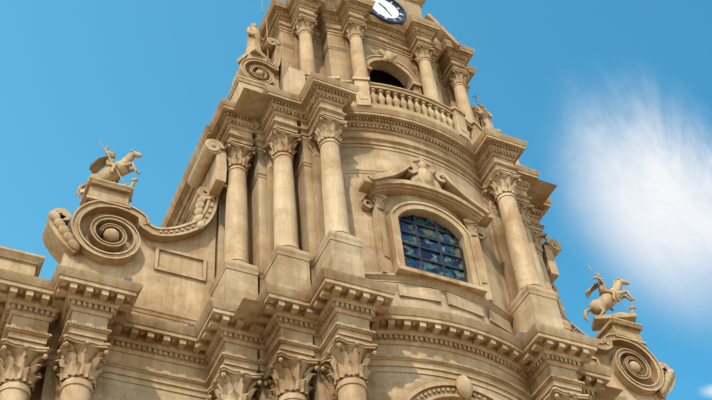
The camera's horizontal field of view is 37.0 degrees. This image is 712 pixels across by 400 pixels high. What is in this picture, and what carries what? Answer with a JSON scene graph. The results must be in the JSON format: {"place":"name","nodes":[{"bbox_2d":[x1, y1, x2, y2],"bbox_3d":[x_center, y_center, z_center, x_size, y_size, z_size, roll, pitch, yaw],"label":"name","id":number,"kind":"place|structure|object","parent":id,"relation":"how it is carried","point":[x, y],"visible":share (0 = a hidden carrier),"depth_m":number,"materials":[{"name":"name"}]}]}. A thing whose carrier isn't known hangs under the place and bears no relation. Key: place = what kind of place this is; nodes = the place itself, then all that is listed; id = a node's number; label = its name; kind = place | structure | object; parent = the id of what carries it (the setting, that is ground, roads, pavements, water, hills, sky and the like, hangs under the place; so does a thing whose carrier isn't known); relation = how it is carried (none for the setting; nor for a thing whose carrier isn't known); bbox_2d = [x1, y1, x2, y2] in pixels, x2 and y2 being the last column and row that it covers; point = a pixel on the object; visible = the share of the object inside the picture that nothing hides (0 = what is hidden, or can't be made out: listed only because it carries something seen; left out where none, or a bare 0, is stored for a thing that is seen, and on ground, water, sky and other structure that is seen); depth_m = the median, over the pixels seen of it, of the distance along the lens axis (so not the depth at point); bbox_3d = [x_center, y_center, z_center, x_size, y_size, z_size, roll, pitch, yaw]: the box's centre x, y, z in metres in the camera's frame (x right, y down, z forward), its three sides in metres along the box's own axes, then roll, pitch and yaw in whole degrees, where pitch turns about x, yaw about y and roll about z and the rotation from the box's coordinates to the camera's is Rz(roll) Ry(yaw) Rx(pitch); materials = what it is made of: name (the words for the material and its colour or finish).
{"place":"outdoors","nodes":[
{"label":"outdoors","id":0,"kind":"place"},
{"bbox_2d":[0,0,711,399],"label":"sky","id":1,"kind":"structure","parent":0,"point":[610,100],"materials":[{"name":"blue"}]},
{"bbox_3d":[-4.212,32.915,34.721,60.000,12.578,81.600,16,-51,-20],"label":"forecourt stair","id":2,"kind":"object","parent":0,"visible":0},
{"bbox_2d":[0,0,622,399],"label":"duomo walls","id":3,"kind":"structure","parent":2,"relation":"on","point":[251,104],"depth_m":40.34,"materials":[{"name":"beige stone"}]},
{"bbox_2d":[0,139,226,325],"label":"scroll volute","id":4,"kind":"object","parent":3,"relation":"attached to","point":[109,230],"visible":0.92,"depth_m":37.83,"materials":[{"name":"stone"}]},
{"bbox_2d":[76,139,141,201],"bbox_3d":[-9.403,-1.066,40.752,2.394,2.998,0.953,-6,-47,0],"label":"st george statue","id":5,"kind":"object","parent":4,"relation":"on","point":[113,171],"visible":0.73,"depth_m":40.55,"materials":[{"name":"stone"}]},
{"bbox_2d":[227,38,280,101],"bbox_3d":[-4.439,-5.228,46.757,2.180,5.970,1.520,16,-51,-20],"label":"scroll volute","id":6,"kind":"object","parent":3,"relation":"attached to","point":[256,73],"visible":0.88,"depth_m":46.62,"materials":[{"name":"stone"}]},
{"bbox_2d":[237,19,270,64],"bbox_3d":[-4.692,-7.330,49.048,1.085,3.488,1.139,-34,-53,23],"label":"saint statue","id":7,"kind":"object","parent":6,"relation":"on","point":[254,38],"visible":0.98,"depth_m":48.48,"materials":[{"name":"stone"}]},
{"bbox_2d":[0,15,588,399],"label":"column capitals","id":8,"kind":"object","parent":3,"relation":"attached to","point":[341,359],"visible":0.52,"depth_m":33.55,"materials":[{"name":"stone"}]},
{"bbox_2d":[55,42,570,399],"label":"duomo trim","id":9,"kind":"structure","parent":3,"relation":"attached to","point":[234,282],"depth_m":38.22,"materials":[{"name":"beige stone"}]},
{"bbox_2d":[0,31,567,399],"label":"column shafts","id":10,"kind":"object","parent":9,"relation":"on","point":[528,264],"depth_m":39.98,"materials":[{"name":"beige stone"}]},
{"bbox_2d":[0,0,626,399],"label":"duomo entablatures","id":11,"kind":"object","parent":3,"relation":"attached to","point":[538,360],"visible":0.58,"depth_m":35.62,"materials":[{"name":"stone"}]},
{"bbox_2d":[283,67,519,164],"bbox_3d":[1.699,-2.721,46.360,13.200,1.860,4.040,16,-51,-20],"label":"balustrade","id":12,"kind":"object","parent":11,"relation":"on","point":[452,118],"visible":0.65,"depth_m":45.15,"materials":[{"name":"stone"}]},
{"bbox_2d":[124,277,582,338],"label":"floodlights","id":13,"kind":"object","parent":3,"relation":"attached to","point":[520,335],"visible":0.06,"depth_m":35.72,"materials":[{"name":"grey"}]},
{"bbox_2d":[313,0,460,49],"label":"clock stage","id":14,"kind":"object","parent":3,"relation":"attached to","point":[442,34],"visible":0.08,"depth_m":53.07,"materials":[{"name":"stone"}]},
{"bbox_2d":[369,70,407,102],"bbox_3d":[0.519,-3.470,50.145,3.400,5.500,2.800,16,-51,-20],"label":"arched opening","id":15,"kind":"object","parent":3,"relation":"attached to","point":[376,76],"depth_m":51.14,"materials":[{"name":"black"}]},
{"bbox_2d":[370,0,406,24],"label":"clock rim","id":16,"kind":"object","parent":3,"relation":"attached to","point":[396,5],"visible":0.69,"depth_m":52.08,"materials":[{"name":"blue"}]},
{"bbox_2d":[373,0,398,17],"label":"clock face","id":17,"kind":"object","parent":16,"relation":"attached to","point":[390,7],"visible":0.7,"depth_m":52.36},
{"bbox_2d":[365,49,422,104],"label":"arch molding","id":18,"kind":"structure","parent":3,"relation":"attached to","point":[386,59],"depth_m":49.67,"materials":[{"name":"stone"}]},
{"bbox_2d":[358,157,493,300],"bbox_3d":[2.805,0.699,40.699,5.640,6.830,0.941,16,-51,-20],"label":"window surround","id":19,"kind":"object","parent":3,"relation":"attached to","point":[440,188],"visible":1,"depth_m":40.78,"materials":[{"name":"beige stone"}]},
{"bbox_2d":[398,215,467,282],"bbox_3d":[2.763,1.842,39.927,2.900,3.900,0.065,16,-51,-20],"label":"window glass","id":20,"kind":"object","parent":19,"relation":"in","point":[437,240],"depth_m":40.05,"materials":[{"name":"blue glass"}]},
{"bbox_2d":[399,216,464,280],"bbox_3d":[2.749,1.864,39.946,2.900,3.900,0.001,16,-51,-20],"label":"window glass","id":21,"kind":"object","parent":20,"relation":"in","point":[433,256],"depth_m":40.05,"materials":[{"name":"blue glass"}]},
{"bbox_2d":[404,375,498,399],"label":"arch molding","id":22,"kind":"structure","parent":3,"relation":"attached to","point":[461,388],"depth_m":34.27,"materials":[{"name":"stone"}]},
{"bbox_2d":[471,105,525,166],"bbox_3d":[6.581,-2.074,50.816,2.180,5.970,1.520,16,-51,-20],"label":"volute","id":23,"kind":"object","parent":3,"relation":"attached to","point":[477,111],"visible":0.12,"depth_m":52.11,"materials":[{"name":"stone"}]},
{"bbox_2d":[473,94,500,132],"bbox_3d":[6.364,-4.020,52.947,0.992,3.038,0.945,4,-48,-10],"label":"saint statue","id":24,"kind":"object","parent":23,"relation":"on","point":[484,119],"visible":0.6,"depth_m":52.60,"materials":[{"name":"stone"}]},
{"bbox_2d":[542,238,674,399],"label":"scroll volute","id":25,"kind":"object","parent":3,"relation":"attached to","point":[640,372],"visible":0.52,"depth_m":45.47,"materials":[{"name":"stone"}]},
{"bbox_2d":[584,266,636,330],"bbox_3d":[11.478,4.505,48.930,2.603,3.258,1.036,-3,-47,-3],"label":"st george statue","id":26,"kind":"object","parent":25,"relation":"on","point":[609,298],"visible":0.96,"depth_m":48.33,"materials":[{"name":"stone"}]}
]}

